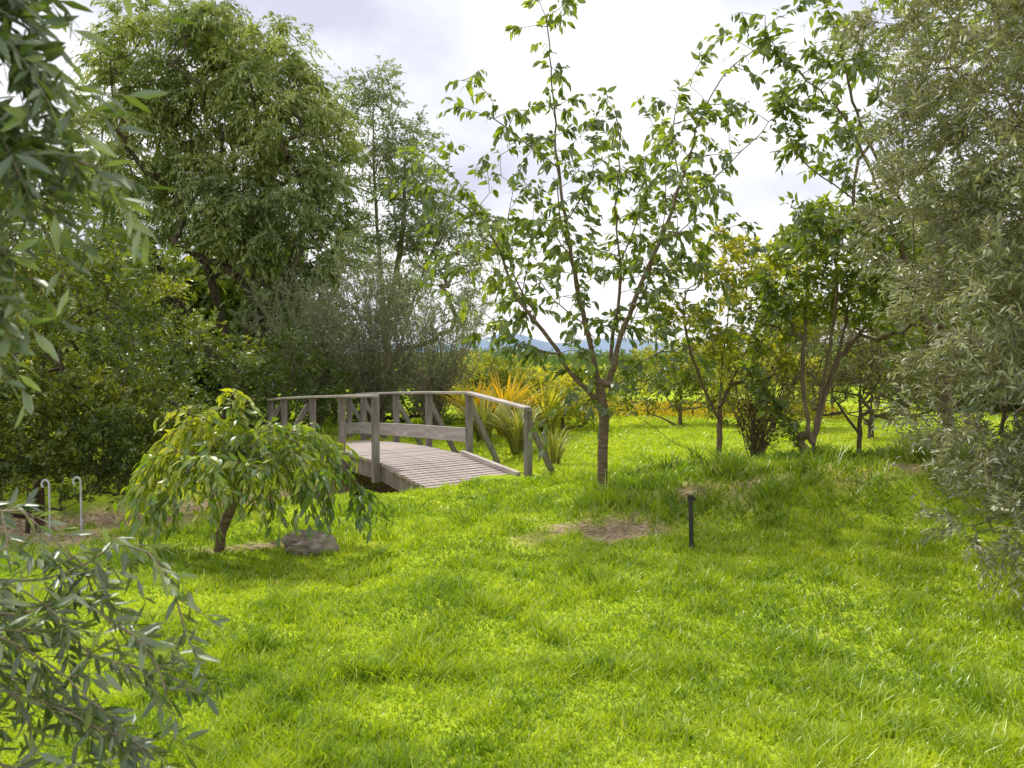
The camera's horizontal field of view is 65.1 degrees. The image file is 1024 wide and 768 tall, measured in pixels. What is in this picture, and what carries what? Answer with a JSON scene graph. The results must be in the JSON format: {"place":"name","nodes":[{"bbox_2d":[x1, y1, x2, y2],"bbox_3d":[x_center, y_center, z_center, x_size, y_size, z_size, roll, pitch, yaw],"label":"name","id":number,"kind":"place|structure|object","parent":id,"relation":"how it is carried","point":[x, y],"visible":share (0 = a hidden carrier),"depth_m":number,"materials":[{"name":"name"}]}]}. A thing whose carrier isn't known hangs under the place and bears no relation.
{"place":"outdoors","nodes":[
{"label":"outdoors","id":0,"kind":"place"},
{"bbox_2d":[220,333,746,356],"bbox_3d":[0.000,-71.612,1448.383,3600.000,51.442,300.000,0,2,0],"label":"hill","id":1,"kind":"structure","parent":0,"point":[604,345],"depth_m":1427.99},
{"bbox_2d":[0,360,1023,767],"bbox_3d":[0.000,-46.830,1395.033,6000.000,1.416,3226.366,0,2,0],"label":"ground","id":2,"kind":"structure","parent":0,"point":[606,532],"depth_m":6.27,"materials":[{"name":"green plant"}]},
{"bbox_2d":[41,479,50,537],"bbox_3d":[-4.385,1.222,7.547,0.089,0.660,0.020,0,2,0],"label":"metal stake","id":3,"kind":"object","parent":2,"relation":"on","point":[49,496],"visible":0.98,"depth_m":7.54,"materials":[{"name":"grey metal"}]},
{"bbox_2d":[1,203,103,417],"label":"evergreen shrub","id":4,"kind":"object","parent":2,"relation":"on","point":[89,325],"visible":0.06,"depth_m":14.68,"materials":[{"name":"green plant"}]},
{"bbox_2d":[72,476,82,530],"bbox_3d":[-4.115,1.203,7.597,0.089,0.660,0.020,0,2,0],"label":"metal stake","id":5,"kind":"object","parent":2,"relation":"on","point":[81,520],"visible":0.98,"depth_m":7.59,"materials":[{"name":"grey metal"}]},
{"bbox_2d":[0,320,166,458],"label":"evergreen shrub","id":6,"kind":"object","parent":2,"relation":"on","point":[31,363],"visible":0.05,"depth_m":12.36,"materials":[{"name":"green plant"}]},
{"bbox_2d":[0,367,216,533],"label":"evergreen shrub","id":7,"kind":"object","parent":2,"relation":"on","point":[18,477],"visible":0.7,"depth_m":8.72,"materials":[{"name":"green plant"}]},
{"bbox_2d":[0,130,220,532],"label":"evergreen shrub","id":8,"kind":"object","parent":2,"relation":"on","point":[103,272],"visible":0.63,"depth_m":9.22,"materials":[{"name":"green plant"}]},
{"bbox_2d":[0,0,237,767],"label":"olive tree","id":9,"kind":"object","parent":2,"relation":"on","point":[33,153],"visible":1,"depth_m":1.48,"materials":[{"name":"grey plant"}]},
{"bbox_2d":[0,235,309,405],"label":"woodland","id":10,"kind":"object","parent":2,"relation":"on","point":[199,297],"visible":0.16,"depth_m":28.88,"materials":[{"name":"green plant"}]},
{"bbox_2d":[2,243,358,437],"bbox_3d":[-6.464,-0.706,15.917,7.104,4.191,3.841,-1,2,-28],"label":"evergreen shrub","id":11,"kind":"object","parent":2,"relation":"on","point":[250,362],"visible":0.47,"depth_m":15.86,"materials":[{"name":"green plant"}]},
{"bbox_2d":[18,0,383,419],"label":"willow tree","id":12,"kind":"object","parent":2,"relation":"on","point":[257,225],"visible":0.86,"depth_m":20.78,"materials":[{"name":"green plant"}]},
{"bbox_2d":[108,388,389,564],"bbox_3d":[-2.245,0.760,6.927,2.386,1.454,1.882,0,2,0],"label":"weeping cherry tree","id":13,"kind":"object","parent":2,"relation":"on","point":[251,453],"visible":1,"depth_m":6.62,"materials":[{"name":"green plant"}]},
{"bbox_2d":[281,529,338,555],"bbox_3d":[-1.734,1.410,6.902,0.488,0.308,0.366,5,0,-23],"label":"rock","id":14,"kind":"object","parent":2,"relation":"on","point":[315,545],"visible":0.69,"depth_m":6.81,"materials":[{"name":"stone"}]},
{"bbox_2d":[234,257,394,427],"bbox_3d":[-4.671,-0.907,18.989,4.005,4.048,2.798,0,2,0],"label":"willow shrub","id":15,"kind":"object","parent":2,"relation":"on","point":[319,380],"visible":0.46,"depth_m":18.78,"materials":[{"name":"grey plant"}]},
{"bbox_2d":[289,237,463,422],"bbox_3d":[-3.145,-1.088,17.988,3.534,4.587,3.378,-1,2,-33],"label":"willow shrub","id":16,"kind":"object","parent":2,"relation":"on","point":[369,367],"visible":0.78,"depth_m":17.91,"materials":[{"name":"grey plant"}]},
{"bbox_2d":[232,347,557,424],"bbox_3d":[-2.755,0.237,20.509,8.572,2.455,2.715,0,2,-12],"label":"undergrowth shrub","id":17,"kind":"object","parent":2,"relation":"on","point":[412,409],"visible":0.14,"depth_m":20.22,"materials":[{"name":"green plant"}]},
{"bbox_2d":[258,391,554,492],"bbox_3d":[-2.644,0.963,14.244,3.030,1.762,8.005,-1,2,-37],"label":"wooden footbridge","id":18,"kind":"object","parent":2,"relation":"on","point":[396,464],"visible":0.56,"depth_m":12.94,"materials":[{"name":"grey wood"}]},
{"bbox_2d":[325,55,518,411],"bbox_3d":[-2.935,-4.546,24.838,6.348,10.984,3.658,0,2,0],"label":"willow tree","id":19,"kind":"object","parent":2,"relation":"on","point":[393,169],"visible":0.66,"depth_m":24.54,"materials":[{"name":"green plant"}]},
{"bbox_2d":[343,256,513,425],"bbox_3d":[-1.783,-0.847,17.573,3.706,4.066,2.764,0,2,0],"label":"willow shrub","id":20,"kind":"object","parent":2,"relation":"on","point":[433,381],"visible":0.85,"depth_m":17.47,"materials":[{"name":"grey plant"}]},
{"bbox_2d":[418,376,506,432],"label":"flax plant","id":21,"kind":"object","parent":2,"relation":"on","point":[461,401],"visible":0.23,"depth_m":16.84,"materials":[{"name":"plant"}]},
{"bbox_2d":[443,382,510,442],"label":"flax plant","id":22,"kind":"object","parent":2,"relation":"on","point":[487,416],"visible":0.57,"depth_m":15.30,"materials":[{"name":"green plant"}]},
{"bbox_2d":[444,368,564,435],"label":"flax plant","id":23,"kind":"object","parent":2,"relation":"on","point":[507,394],"visible":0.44,"depth_m":16.29,"materials":[{"name":"yellow plant"}]},
{"bbox_2d":[449,348,569,390],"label":"shrub","id":24,"kind":"object","parent":2,"relation":"on","point":[481,364],"visible":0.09,"depth_m":28.80,"materials":[{"name":"green plant"}]},
{"bbox_2d":[462,354,574,426],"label":"shrub","id":25,"kind":"object","parent":2,"relation":"on","point":[504,371],"visible":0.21,"depth_m":19.71,"materials":[{"name":"green plant"}]},
{"bbox_2d":[482,395,558,452],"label":"flax plant","id":26,"kind":"object","parent":2,"relation":"on","point":[512,427],"visible":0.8,"depth_m":14.11,"materials":[{"name":"green plant"}]},
{"bbox_2d":[209,339,882,386],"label":"hedgerow","id":27,"kind":"object","parent":2,"relation":"on","point":[607,368],"visible":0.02,"depth_m":49.85,"materials":[{"name":"green plant"}]},
{"bbox_2d":[523,424,587,463],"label":"flax plant","id":28,"kind":"object","parent":2,"relation":"on","point":[552,452],"visible":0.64,"depth_m":12.76,"materials":[{"name":"green plant"}]},
{"bbox_2d":[518,377,595,434],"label":"flax plant","id":29,"kind":"object","parent":2,"relation":"on","point":[547,404],"visible":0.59,"depth_m":17.03,"materials":[{"name":"yellow plant"}]},
{"bbox_2d":[510,364,626,431],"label":"shrub","id":30,"kind":"object","parent":2,"relation":"on","point":[564,380],"visible":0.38,"depth_m":18.59,"materials":[{"name":"green plant"}]},
{"bbox_2d":[533,363,649,405],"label":"shrub","id":31,"kind":"object","parent":2,"relation":"on","point":[638,383],"visible":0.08,"depth_m":25.79,"materials":[{"name":"green plant"}]},
{"bbox_2d":[346,340,847,367],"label":"distant treeline","id":32,"kind":"object","parent":2,"relation":"on","point":[554,358],"visible":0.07,"depth_m":124.42,"materials":[{"name":"green plant"}]},
{"bbox_2d":[372,0,821,489],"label":"cherry tree","id":33,"kind":"object","parent":2,"relation":"on","point":[612,176],"visible":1,"depth_m":8.66,"materials":[{"name":"green plant"}]},
{"bbox_2d":[604,340,744,425],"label":"shrub","id":34,"kind":"object","parent":2,"relation":"on","point":[690,377],"visible":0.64,"depth_m":19.84,"materials":[{"name":"green plant"}]},
{"bbox_2d":[688,494,696,547],"bbox_3d":[1.559,1.243,6.948,0.078,0.576,0.060,0,2,0],"label":"garden post","id":35,"kind":"object","parent":2,"relation":"on","point":[691,498],"visible":0.85,"depth_m":6.93,"materials":[{"name":"black metal"}]},
{"bbox_2d":[640,336,774,401],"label":"shrub","id":36,"kind":"object","parent":2,"relation":"on","point":[661,344],"visible":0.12,"depth_m":29.85,"materials":[{"name":"green plant"}]},
{"bbox_2d":[570,399,862,421],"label":"yellow flowers","id":37,"kind":"object","parent":2,"relation":"on","point":[696,412],"visible":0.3,"depth_m":23.03,"materials":[{"name":"yellow plant"}]},
{"bbox_2d":[635,221,841,457],"bbox_3d":[3.030,-0.476,10.840,2.787,3.429,1.858,0,2,0],"label":"maple tree","id":38,"kind":"object","parent":2,"relation":"on","point":[734,295],"visible":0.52,"depth_m":10.68,"materials":[{"name":"green plant"}]},
{"bbox_2d":[710,346,822,457],"bbox_3d":[3.244,0.310,10.194,1.582,1.634,1.070,0,2,11],"label":"dry shrub","id":39,"kind":"object","parent":2,"relation":"on","point":[755,440],"visible":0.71,"depth_m":10.21,"materials":[{"name":"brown plant"}]},
{"bbox_2d":[698,332,842,427],"bbox_3d":[6.138,-0.037,18.980,3.377,2.642,2.377,0,2,0],"label":"shrub","id":40,"kind":"object","parent":2,"relation":"on","point":[725,381],"visible":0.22,"depth_m":18.75,"materials":[{"name":"green plant"}]},
{"bbox_2d":[753,314,818,351],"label":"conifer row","id":41,"kind":"object","parent":2,"relation":"on","point":[755,321],"visible":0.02,"depth_m":149.34,"materials":[{"name":"green plant"}]},
{"bbox_2d":[745,300,920,418],"bbox_3d":[9.199,-0.684,23.005,5.268,3.504,2.232,0,2,0],"label":"shrub","id":42,"kind":"object","parent":2,"relation":"on","point":[823,364],"visible":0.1,"depth_m":22.89,"materials":[{"name":"green plant"}]},
{"bbox_2d":[731,188,979,457],"bbox_3d":[4.084,-0.677,9.646,2.852,3.341,1.858,0,2,0],"label":"fruit tree","id":43,"kind":"object","parent":2,"relation":"on","point":[773,309],"visible":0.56,"depth_m":9.51,"materials":[{"name":"green plant"}]},
{"bbox_2d":[781,302,985,453],"bbox_3d":[5.628,0.016,12.228,2.960,2.595,1.759,0,2,-7],"label":"tree","id":44,"kind":"object","parent":2,"relation":"on","point":[843,375],"visible":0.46,"depth_m":12.17,"materials":[{"name":"green plant"}]},
{"bbox_2d":[745,0,1023,452],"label":"cherry tree","id":45,"kind":"object","parent":2,"relation":"on","point":[864,67],"visible":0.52,"depth_m":8.80,"materials":[{"name":"green plant"}]},
{"bbox_2d":[797,248,1023,438],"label":"evergreen shrub","id":46,"kind":"object","parent":2,"relation":"on","point":[869,422],"visible":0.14,"depth_m":16.47,"materials":[{"name":"green plant"}]},
{"bbox_2d":[822,0,1023,608],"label":"olive tree","id":47,"kind":"object","parent":2,"relation":"on","point":[970,91],"visible":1,"depth_m":5.60,"materials":[{"name":"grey plant"}]},
{"bbox_2d":[861,194,1023,412],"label":"woodland","id":48,"kind":"object","parent":2,"relation":"on","point":[973,408],"visible":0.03,"depth_m":25.59,"materials":[{"name":"green plant"}]},
{"bbox_2d":[0,0,1023,345],"label":"sky","id":49,"kind":"structure","parent":0,"point":[637,47],"materials":[{"name":"white"}]}
]}

